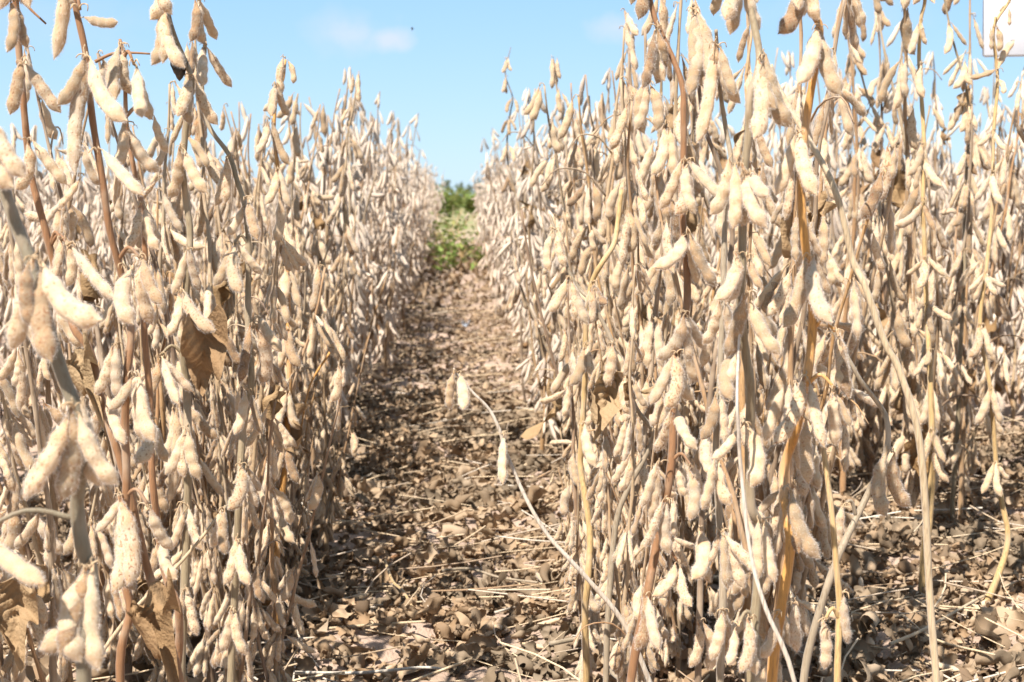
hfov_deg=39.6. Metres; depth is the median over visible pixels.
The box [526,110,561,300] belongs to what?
soybean plant
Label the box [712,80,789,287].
soybean plant
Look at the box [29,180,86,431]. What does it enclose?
soybean plant
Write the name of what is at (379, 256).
soybean plant
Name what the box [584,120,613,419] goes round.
soybean plant
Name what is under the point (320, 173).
soybean plant
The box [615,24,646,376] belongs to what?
soybean plant
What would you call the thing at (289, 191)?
soybean plant
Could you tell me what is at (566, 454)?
soybean plant
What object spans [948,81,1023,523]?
soybean plant
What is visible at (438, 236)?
green weed
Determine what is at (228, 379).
soybean plant
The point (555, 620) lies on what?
shed pods
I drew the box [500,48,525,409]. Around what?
soybean plant
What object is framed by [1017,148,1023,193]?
soybean plant
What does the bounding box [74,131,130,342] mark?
soybean plant
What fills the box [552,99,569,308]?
soybean plant
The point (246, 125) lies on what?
soybean plant
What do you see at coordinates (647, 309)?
soybean plant
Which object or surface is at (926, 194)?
soybean plant
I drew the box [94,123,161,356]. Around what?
soybean plant
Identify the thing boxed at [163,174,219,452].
soybean plant
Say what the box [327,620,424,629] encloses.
fallen stalk
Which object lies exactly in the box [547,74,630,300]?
soybean plant
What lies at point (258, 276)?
soybean plant
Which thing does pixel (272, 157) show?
soybean plant
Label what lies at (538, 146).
soybean plant
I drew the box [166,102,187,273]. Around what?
soybean plant
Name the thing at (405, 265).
soybean plant
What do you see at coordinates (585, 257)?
soybean plant
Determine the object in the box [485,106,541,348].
soybean plant
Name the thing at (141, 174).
soybean plant
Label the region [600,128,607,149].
soybean plant
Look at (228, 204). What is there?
soybean plant
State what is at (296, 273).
soybean plant
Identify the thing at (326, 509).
soybean plant
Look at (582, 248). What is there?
soybean plant
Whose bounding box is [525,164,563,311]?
soybean plant
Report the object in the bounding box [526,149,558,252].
soybean plant
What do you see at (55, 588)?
soybean plant
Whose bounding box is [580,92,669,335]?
soybean plant
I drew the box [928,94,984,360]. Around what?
soybean plant
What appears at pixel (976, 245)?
soybean plant
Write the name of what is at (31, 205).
soybean plant
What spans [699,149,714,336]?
soybean plant
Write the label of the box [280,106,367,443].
soybean plant
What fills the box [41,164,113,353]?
soybean plant
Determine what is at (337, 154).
soybean plant
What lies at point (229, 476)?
soybean plant
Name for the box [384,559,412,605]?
fallen stalk
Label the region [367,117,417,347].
soybean plant
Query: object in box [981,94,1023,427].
soybean plant
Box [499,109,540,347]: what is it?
soybean plant
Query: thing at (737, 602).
soybean plant
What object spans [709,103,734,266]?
soybean plant
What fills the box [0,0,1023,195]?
sky
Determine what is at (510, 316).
soybean plant
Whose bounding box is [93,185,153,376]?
soybean plant
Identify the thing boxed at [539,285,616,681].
soybean plant
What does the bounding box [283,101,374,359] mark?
soybean plant
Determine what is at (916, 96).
soybean plant
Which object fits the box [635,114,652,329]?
soybean plant
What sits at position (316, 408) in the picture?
soybean plant
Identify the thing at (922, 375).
soybean plant
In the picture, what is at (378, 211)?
soybean plant
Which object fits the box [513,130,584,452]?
soybean plant
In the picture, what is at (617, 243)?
soybean plant
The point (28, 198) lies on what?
soybean plant
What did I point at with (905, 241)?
soybean plant
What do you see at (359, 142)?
soybean plant
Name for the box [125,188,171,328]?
soybean plant
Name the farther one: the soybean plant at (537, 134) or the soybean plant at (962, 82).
the soybean plant at (537, 134)
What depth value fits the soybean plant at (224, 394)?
1.53 m
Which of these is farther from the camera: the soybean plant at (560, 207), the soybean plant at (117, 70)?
the soybean plant at (560, 207)
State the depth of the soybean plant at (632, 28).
1.82 m
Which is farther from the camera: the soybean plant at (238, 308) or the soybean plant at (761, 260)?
the soybean plant at (761, 260)
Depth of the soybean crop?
5.57 m
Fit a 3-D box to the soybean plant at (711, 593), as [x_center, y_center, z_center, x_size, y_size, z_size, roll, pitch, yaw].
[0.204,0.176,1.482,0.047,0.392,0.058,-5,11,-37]
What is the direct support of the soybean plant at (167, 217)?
on the ground
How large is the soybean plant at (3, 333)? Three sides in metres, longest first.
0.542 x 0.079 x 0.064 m
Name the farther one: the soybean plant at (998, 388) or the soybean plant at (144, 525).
the soybean plant at (998, 388)
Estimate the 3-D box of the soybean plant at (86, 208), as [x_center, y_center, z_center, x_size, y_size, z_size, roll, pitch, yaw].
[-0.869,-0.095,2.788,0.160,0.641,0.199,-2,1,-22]
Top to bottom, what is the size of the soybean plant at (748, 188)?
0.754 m
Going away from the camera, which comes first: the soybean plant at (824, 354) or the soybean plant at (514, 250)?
the soybean plant at (824, 354)
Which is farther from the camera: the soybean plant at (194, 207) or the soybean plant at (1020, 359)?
the soybean plant at (194, 207)
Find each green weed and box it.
[422,242,462,273]
[426,211,453,260]
[427,204,464,252]
[434,231,479,267]
[437,203,480,247]
[439,210,476,258]
[456,219,481,254]
[462,241,488,272]
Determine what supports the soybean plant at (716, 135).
on the ground
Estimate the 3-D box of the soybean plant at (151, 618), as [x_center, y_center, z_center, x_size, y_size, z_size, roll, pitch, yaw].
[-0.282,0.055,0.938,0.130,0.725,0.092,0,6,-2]
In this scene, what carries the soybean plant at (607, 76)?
on the ground
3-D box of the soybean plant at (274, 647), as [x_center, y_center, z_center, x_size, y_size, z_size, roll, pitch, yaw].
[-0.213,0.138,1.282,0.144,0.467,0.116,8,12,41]
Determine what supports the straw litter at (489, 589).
on the ground
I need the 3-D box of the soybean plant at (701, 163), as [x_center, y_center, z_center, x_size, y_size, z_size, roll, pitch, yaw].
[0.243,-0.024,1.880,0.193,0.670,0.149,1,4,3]
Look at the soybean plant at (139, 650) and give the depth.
1.38 m
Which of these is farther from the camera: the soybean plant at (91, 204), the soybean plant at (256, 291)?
the soybean plant at (91, 204)
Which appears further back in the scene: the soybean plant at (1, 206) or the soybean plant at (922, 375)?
the soybean plant at (1, 206)
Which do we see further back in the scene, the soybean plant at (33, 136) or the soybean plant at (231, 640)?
the soybean plant at (33, 136)
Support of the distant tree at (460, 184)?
on the ground
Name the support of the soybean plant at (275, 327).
on the ground
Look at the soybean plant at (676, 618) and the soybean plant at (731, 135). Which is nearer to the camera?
the soybean plant at (676, 618)
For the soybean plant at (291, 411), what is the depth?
1.52 m
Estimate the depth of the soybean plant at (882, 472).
1.11 m
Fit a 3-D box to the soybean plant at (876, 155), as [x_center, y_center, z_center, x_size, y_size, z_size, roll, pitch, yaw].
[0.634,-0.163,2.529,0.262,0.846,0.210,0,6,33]
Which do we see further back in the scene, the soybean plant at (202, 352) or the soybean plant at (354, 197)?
the soybean plant at (354, 197)
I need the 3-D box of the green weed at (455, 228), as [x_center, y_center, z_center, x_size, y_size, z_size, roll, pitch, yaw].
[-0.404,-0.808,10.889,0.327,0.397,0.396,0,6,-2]
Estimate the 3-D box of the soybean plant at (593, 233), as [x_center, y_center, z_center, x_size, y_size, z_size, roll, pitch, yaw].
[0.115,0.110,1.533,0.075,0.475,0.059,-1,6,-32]
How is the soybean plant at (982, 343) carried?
on the ground
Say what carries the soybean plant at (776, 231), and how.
on the ground
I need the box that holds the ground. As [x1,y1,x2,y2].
[0,197,1023,681]
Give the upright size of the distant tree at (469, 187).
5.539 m
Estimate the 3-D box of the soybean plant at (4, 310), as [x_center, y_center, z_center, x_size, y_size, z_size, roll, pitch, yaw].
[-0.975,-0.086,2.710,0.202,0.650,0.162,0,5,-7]
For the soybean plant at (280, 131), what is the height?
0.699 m
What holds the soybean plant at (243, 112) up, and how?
on the ground
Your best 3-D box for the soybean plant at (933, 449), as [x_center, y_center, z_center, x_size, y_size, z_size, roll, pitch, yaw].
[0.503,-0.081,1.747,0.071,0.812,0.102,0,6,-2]
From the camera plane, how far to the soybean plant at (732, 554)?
1.00 m
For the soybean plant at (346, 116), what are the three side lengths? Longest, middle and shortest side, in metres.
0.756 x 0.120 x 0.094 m
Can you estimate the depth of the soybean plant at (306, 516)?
1.68 m
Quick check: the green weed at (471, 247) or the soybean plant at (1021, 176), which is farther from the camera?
the green weed at (471, 247)
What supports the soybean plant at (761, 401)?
on the ground
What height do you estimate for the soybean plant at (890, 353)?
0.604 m
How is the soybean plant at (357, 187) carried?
on the ground
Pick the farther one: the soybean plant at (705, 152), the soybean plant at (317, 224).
the soybean plant at (317, 224)
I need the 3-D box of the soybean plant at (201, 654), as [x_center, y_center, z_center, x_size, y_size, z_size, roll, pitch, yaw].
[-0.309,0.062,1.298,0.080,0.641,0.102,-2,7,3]
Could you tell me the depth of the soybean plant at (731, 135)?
4.29 m
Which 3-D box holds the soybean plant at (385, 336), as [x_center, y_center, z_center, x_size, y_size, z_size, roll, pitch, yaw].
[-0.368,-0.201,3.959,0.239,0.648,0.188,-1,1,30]
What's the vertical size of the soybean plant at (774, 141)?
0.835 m
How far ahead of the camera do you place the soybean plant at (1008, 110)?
4.35 m
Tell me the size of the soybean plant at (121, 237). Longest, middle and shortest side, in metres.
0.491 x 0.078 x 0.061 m
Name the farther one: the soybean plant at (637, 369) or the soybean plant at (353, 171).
the soybean plant at (353, 171)
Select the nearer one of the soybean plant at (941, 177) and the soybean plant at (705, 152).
the soybean plant at (705, 152)
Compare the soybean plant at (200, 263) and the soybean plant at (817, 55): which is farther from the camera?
the soybean plant at (200, 263)
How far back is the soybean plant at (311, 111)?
2.82 m
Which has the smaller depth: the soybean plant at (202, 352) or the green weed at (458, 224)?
the soybean plant at (202, 352)
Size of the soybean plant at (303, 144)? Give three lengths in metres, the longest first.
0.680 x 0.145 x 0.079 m
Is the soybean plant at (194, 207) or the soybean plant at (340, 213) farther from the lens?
the soybean plant at (194, 207)
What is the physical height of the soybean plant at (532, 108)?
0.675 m
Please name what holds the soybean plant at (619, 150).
on the ground
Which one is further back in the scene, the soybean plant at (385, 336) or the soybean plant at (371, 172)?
the soybean plant at (385, 336)
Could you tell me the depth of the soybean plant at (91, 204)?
3.34 m
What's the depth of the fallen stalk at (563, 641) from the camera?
1.50 m
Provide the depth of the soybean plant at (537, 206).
3.97 m
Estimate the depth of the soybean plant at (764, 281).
1.53 m
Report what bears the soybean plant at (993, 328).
on the ground
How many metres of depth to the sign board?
3.00 m
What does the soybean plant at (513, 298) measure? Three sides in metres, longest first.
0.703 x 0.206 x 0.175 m
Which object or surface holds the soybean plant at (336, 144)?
on the ground
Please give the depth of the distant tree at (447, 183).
522.02 m
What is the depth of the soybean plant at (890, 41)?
2.60 m
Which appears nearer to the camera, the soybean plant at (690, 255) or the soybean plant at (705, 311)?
the soybean plant at (690, 255)
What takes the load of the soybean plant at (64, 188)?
on the ground
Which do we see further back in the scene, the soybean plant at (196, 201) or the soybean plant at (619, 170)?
the soybean plant at (196, 201)
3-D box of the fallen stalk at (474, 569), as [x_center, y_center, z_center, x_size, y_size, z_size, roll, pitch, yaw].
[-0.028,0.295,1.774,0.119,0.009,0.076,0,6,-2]
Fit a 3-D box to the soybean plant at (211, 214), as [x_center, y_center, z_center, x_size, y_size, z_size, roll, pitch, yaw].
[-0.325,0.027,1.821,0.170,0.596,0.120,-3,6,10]
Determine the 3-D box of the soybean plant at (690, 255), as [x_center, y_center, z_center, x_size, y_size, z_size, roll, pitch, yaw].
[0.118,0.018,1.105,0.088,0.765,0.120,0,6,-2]
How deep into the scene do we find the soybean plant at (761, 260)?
3.53 m
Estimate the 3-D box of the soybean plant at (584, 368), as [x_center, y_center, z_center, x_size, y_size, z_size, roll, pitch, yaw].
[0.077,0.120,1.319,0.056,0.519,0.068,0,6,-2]
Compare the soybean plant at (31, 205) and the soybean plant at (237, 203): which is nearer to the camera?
the soybean plant at (237, 203)
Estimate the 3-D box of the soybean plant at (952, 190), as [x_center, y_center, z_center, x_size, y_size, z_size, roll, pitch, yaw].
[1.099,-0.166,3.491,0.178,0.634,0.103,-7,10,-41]
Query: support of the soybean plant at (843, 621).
on the ground
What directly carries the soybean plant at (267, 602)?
on the ground
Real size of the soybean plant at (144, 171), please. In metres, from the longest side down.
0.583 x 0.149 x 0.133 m
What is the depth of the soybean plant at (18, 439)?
1.24 m
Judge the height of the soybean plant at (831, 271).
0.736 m
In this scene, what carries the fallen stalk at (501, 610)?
on the ground
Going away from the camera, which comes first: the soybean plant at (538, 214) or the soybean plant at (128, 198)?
the soybean plant at (538, 214)
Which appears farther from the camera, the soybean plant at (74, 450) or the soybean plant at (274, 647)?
the soybean plant at (274, 647)
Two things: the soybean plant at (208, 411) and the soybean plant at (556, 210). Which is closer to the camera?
the soybean plant at (208, 411)
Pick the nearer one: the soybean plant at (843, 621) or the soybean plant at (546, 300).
the soybean plant at (843, 621)
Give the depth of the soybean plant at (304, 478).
1.68 m
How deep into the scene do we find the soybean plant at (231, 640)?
1.19 m
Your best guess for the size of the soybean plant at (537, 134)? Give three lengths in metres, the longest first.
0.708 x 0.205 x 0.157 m
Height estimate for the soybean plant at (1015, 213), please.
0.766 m
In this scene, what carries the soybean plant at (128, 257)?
on the ground
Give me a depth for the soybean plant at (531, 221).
2.80 m
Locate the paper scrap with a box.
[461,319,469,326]
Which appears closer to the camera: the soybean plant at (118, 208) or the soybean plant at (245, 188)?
the soybean plant at (118, 208)
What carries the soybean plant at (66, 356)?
on the ground
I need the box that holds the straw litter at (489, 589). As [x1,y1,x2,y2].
[3,287,1023,681]
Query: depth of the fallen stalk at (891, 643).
1.60 m
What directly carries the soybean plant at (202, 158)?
on the ground
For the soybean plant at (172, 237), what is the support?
on the ground
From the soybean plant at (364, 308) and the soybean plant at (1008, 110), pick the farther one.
the soybean plant at (1008, 110)
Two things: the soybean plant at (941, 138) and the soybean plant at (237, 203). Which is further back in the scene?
the soybean plant at (941, 138)
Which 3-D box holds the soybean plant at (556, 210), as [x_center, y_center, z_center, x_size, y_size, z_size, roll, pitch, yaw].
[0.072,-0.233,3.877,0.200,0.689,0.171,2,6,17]
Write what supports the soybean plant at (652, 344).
on the ground
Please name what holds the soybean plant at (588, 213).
on the ground
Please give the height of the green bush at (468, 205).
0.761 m
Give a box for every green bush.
[435,184,467,216]
[435,185,469,211]
[458,190,484,213]
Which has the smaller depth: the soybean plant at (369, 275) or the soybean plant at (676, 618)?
the soybean plant at (676, 618)
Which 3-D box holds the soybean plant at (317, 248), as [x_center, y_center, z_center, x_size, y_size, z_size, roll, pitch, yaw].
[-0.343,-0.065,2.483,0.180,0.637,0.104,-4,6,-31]
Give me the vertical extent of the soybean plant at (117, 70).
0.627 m
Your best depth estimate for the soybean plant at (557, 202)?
3.83 m
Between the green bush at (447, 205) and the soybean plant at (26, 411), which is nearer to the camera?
the soybean plant at (26, 411)
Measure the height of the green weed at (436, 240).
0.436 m
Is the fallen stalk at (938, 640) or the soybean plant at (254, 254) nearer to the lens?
the fallen stalk at (938, 640)
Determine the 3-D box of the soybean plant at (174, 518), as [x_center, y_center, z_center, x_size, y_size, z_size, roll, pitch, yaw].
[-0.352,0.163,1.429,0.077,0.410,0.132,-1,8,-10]
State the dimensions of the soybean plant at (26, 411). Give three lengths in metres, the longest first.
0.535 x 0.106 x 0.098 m
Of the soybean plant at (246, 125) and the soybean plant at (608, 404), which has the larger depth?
the soybean plant at (246, 125)
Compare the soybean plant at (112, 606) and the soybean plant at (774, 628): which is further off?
the soybean plant at (112, 606)
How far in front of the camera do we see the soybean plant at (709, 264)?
3.89 m
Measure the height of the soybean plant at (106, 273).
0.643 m
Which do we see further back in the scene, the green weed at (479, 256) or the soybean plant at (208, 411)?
the green weed at (479, 256)
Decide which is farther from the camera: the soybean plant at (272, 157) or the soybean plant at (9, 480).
the soybean plant at (272, 157)
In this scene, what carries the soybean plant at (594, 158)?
on the ground
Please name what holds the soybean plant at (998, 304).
on the ground
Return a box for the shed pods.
[45,306,1023,681]
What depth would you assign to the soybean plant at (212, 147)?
3.57 m
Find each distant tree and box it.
[440,179,451,192]
[455,182,463,190]
[466,184,473,193]
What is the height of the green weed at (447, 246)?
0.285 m
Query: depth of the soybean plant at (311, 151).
3.73 m
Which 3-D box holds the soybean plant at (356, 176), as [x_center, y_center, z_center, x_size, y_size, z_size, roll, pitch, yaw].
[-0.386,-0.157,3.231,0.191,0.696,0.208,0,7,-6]
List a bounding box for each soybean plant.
[0,0,180,681]
[0,0,184,681]
[0,108,115,681]
[0,123,40,455]
[0,127,119,681]
[0,134,65,470]
[0,200,76,681]
[0,202,51,349]
[0,236,11,356]
[0,249,21,681]
[1,195,35,352]
[3,181,76,466]
[8,188,42,357]
[14,190,32,294]
[23,46,197,681]
[29,125,102,389]
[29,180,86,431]
[32,132,99,402]
[40,156,71,407]
[41,146,104,419]
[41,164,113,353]
[53,156,83,395]
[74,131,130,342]
[76,162,139,394]
[77,178,98,337]
[80,188,182,664]
[88,81,205,652]
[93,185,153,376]
[94,39,183,663]
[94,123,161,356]
[96,50,223,681]
[96,183,140,484]
[98,406,162,681]
[103,160,166,373]
[104,505,229,650]
[109,371,220,681]
[113,225,201,621]
[115,173,170,273]
[118,319,177,578]
[123,306,197,650]
[124,124,257,513]
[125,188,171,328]
[131,40,210,557]
[138,163,200,359]
[140,146,208,430]
[145,0,227,681]
[149,168,202,269]
[150,165,184,271]
[153,138,219,277]
[155,146,212,327]
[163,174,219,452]
[164,39,346,646]
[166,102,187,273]
[175,193,307,681]
[187,0,282,681]
[189,139,309,560]
[189,172,205,296]
[193,113,322,369]
[193,388,219,510]
[195,169,211,329]
[204,128,290,504]
[205,372,277,586]
[206,377,262,580]
[207,269,303,451]
[207,378,239,598]
[210,360,294,612]
[211,380,268,519]
[213,158,257,472]
[216,260,295,584]
[216,309,319,606]
[219,103,271,315]
[221,235,345,681]
[221,382,303,639]
[223,132,318,439]
[226,102,297,350]
[226,377,234,469]
[227,292,324,454]
[229,111,340,390]
[231,335,319,601]
[232,127,272,304]
[234,104,336,352]
[234,129,274,432]
[240,164,294,388]
[242,121,280,291]
[243,233,333,532]
[244,124,272,390]
[253,305,307,554]
[256,54,330,624]
[262,111,283,214]
[264,93,329,460]
[265,88,346,395]
[265,119,360,477]
[278,96,303,349]
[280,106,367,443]
[281,368,321,541]
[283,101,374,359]
[288,73,364,474]
[288,133,366,444]
[299,103,333,371]
[300,66,356,302]
[302,136,320,211]
[306,267,386,558]
[307,97,376,349]
[308,123,370,371]
[316,115,343,228]
[320,93,374,383]
[324,115,369,307]
[327,132,348,311]
[328,109,408,402]
[331,133,381,302]
[332,110,381,375]
[334,97,366,352]
[334,138,364,351]
[336,106,355,194]
[339,146,391,319]
[340,108,383,354]
[340,124,368,350]
[343,139,379,373]
[349,118,383,278]
[359,133,373,347]
[360,112,389,371]
[360,153,405,374]
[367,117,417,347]
[369,110,402,345]
[445,368,651,681]
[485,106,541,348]
[497,88,586,421]
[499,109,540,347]
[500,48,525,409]
[500,150,542,353]
[505,83,591,436]
[505,88,562,399]
[506,126,563,312]
[506,137,559,388]
[506,181,574,361]
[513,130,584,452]
[517,144,542,343]
[520,23,703,599]
[524,82,635,461]
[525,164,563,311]
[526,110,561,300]
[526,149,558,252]
[527,101,606,307]
[535,125,594,352]
[536,124,561,309]
[536,296,611,615]
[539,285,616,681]
[541,96,601,354]
[541,109,586,408]
[542,214,654,681]
[547,55,605,408]
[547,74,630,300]
[548,130,716,503]
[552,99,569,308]
[555,137,568,221]
[558,94,646,503]
[558,141,587,337]
[558,180,598,407]
[559,105,578,249]
[563,61,638,442]
[563,189,672,658]
[565,110,598,305]
[567,0,719,617]
[569,189,623,681]
[571,262,694,681]
[573,67,610,288]
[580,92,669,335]
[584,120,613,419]
[584,286,687,681]
[586,221,637,576]
[587,351,711,678]
[588,0,726,337]
[594,8,658,377]
[594,17,777,600]
[596,166,631,346]
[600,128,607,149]
[604,76,771,620]
[606,70,732,498]
[610,29,679,680]
[612,217,695,677]
[613,197,712,465]
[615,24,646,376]
[620,363,665,587]
[626,0,718,681]
[633,0,746,527]
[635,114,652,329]
[636,80,758,451]
[643,225,713,458]
[647,87,734,328]
[649,0,854,681]
[661,86,719,320]
[665,96,773,307]
[681,0,852,623]
[681,383,718,668]
[684,4,734,681]
[687,110,711,320]
[688,0,774,646]
[695,29,752,681]
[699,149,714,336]
[704,116,744,312]
[705,0,886,681]
[705,165,715,257]
[708,133,759,253]
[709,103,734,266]
[710,127,735,268]
[712,0,793,681]
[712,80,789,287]
[725,275,766,661]
[727,0,899,667]
[735,293,796,681]
[735,301,784,621]
[745,102,759,299]
[752,82,864,427]
[754,225,771,296]
[757,68,872,385]
[759,0,854,681]
[759,120,784,335]
[766,48,790,374]
[770,64,939,681]
[773,2,888,493]
[775,21,941,412]
[780,51,818,374]
[795,11,913,440]
[796,121,847,406]
[799,54,917,479]
[800,328,911,681]
[802,69,850,338]
[807,113,833,331]
[810,83,870,297]
[813,388,851,681]
[832,0,989,517]
[836,130,930,432]
[838,132,921,447]
[840,134,876,264]
[844,24,940,497]
[868,82,918,348]
[870,0,933,387]
[889,105,955,481]
[893,151,910,303]
[895,0,952,604]
[896,104,990,503]
[901,143,931,312]
[903,51,950,305]
[908,95,961,255]
[926,137,976,342]
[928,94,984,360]
[933,113,977,299]
[934,164,964,350]
[936,0,1023,505]
[939,143,981,315]
[940,58,1000,402]
[942,68,1023,403]
[944,0,977,528]
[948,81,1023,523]
[964,126,1021,287]
[968,0,1014,606]
[968,75,1023,396]
[979,86,1023,342]
[980,113,1013,412]
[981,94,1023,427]
[982,104,1013,267]
[995,121,1023,403]
[1003,277,1023,413]
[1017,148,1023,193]
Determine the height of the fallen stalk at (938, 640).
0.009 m
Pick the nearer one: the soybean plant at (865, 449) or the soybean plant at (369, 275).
the soybean plant at (865, 449)
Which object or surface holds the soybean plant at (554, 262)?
on the ground
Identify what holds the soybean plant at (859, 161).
on the ground
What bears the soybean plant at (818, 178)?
on the ground
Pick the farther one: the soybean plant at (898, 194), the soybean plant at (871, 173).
the soybean plant at (871, 173)
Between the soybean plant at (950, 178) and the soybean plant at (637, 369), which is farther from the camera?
the soybean plant at (950, 178)
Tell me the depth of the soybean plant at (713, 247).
3.79 m
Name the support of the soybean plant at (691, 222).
on the ground
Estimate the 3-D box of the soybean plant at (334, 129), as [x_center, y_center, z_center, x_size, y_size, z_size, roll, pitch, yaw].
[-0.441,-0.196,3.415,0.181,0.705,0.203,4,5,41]
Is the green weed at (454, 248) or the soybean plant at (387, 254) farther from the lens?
the green weed at (454, 248)
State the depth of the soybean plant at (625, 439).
1.18 m
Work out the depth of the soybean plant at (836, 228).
2.71 m
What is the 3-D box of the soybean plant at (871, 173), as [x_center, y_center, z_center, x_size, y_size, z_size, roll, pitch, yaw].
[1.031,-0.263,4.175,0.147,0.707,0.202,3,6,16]
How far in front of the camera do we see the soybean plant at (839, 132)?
2.97 m
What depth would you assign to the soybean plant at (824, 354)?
1.29 m
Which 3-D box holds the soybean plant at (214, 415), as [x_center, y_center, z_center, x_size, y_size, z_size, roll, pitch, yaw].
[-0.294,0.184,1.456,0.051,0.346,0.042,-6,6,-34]
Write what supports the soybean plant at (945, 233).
on the ground
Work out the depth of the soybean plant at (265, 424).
1.67 m
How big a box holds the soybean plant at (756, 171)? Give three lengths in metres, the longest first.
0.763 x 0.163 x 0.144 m
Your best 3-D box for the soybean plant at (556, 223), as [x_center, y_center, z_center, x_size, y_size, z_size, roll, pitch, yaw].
[0.168,0.004,1.976,0.232,0.626,0.181,-2,7,1]
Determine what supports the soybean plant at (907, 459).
on the ground
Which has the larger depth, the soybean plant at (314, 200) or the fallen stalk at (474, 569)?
the soybean plant at (314, 200)
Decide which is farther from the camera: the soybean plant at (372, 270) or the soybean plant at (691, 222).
the soybean plant at (372, 270)
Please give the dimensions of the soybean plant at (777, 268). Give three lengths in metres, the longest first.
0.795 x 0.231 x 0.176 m
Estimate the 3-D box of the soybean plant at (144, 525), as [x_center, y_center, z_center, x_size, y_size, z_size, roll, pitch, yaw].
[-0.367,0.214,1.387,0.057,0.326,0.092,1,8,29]
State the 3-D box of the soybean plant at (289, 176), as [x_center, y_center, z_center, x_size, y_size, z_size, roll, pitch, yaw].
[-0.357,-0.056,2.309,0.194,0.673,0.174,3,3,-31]
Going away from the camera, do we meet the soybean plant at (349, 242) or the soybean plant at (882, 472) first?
the soybean plant at (882, 472)
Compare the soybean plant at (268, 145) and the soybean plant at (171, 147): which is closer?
the soybean plant at (171, 147)
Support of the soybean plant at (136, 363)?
on the ground
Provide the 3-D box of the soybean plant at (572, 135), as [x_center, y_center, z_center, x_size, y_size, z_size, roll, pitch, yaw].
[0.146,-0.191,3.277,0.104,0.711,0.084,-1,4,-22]
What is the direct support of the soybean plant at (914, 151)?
on the ground
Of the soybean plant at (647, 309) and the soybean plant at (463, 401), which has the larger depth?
the soybean plant at (647, 309)
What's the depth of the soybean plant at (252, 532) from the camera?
1.55 m
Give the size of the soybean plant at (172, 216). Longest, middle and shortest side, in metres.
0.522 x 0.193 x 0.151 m
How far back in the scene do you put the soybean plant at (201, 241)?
4.11 m
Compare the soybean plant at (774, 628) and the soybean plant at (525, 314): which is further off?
the soybean plant at (525, 314)
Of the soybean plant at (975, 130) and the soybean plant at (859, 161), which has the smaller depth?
the soybean plant at (859, 161)
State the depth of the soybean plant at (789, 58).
3.34 m
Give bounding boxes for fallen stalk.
[295,666,441,674]
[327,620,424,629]
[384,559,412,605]
[442,567,537,582]
[494,586,574,613]
[549,637,616,678]
[888,578,1023,645]
[901,615,995,655]
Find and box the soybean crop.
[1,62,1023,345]
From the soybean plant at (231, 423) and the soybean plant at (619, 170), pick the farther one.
the soybean plant at (619, 170)
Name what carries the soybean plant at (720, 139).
on the ground
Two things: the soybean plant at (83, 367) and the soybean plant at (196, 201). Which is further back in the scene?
the soybean plant at (196, 201)
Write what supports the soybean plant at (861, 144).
on the ground
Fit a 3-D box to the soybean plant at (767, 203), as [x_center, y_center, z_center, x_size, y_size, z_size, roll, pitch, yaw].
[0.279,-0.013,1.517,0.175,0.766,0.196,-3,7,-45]
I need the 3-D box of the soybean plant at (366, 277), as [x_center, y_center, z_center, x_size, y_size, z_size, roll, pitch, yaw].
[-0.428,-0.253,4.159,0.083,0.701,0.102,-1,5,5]
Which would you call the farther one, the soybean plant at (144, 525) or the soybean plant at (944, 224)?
the soybean plant at (944, 224)
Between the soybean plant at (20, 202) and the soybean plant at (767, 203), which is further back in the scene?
the soybean plant at (20, 202)
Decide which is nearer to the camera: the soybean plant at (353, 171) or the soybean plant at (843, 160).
the soybean plant at (843, 160)
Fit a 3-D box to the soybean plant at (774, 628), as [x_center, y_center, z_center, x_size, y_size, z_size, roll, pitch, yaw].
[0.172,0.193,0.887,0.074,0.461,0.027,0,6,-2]
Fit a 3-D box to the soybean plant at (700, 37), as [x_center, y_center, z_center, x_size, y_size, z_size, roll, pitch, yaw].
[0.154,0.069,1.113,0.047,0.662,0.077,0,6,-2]
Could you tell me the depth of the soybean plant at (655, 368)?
1.68 m
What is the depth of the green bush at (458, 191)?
43.66 m
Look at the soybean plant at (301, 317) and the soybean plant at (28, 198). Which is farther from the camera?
the soybean plant at (28, 198)
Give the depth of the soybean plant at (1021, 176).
3.38 m
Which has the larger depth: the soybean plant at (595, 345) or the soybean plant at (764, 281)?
the soybean plant at (595, 345)
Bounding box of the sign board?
[982,0,1023,56]
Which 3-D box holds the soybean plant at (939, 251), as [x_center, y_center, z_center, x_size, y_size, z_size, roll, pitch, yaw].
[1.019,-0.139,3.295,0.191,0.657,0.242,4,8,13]
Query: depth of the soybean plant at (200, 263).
4.12 m
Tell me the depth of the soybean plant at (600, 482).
1.22 m
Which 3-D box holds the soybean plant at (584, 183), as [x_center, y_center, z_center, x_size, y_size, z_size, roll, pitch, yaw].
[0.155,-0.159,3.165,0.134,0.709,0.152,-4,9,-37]
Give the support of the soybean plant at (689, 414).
on the ground
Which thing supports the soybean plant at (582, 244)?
on the ground
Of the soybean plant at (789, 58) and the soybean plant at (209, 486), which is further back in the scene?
the soybean plant at (789, 58)
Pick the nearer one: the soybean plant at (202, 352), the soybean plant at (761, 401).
the soybean plant at (202, 352)

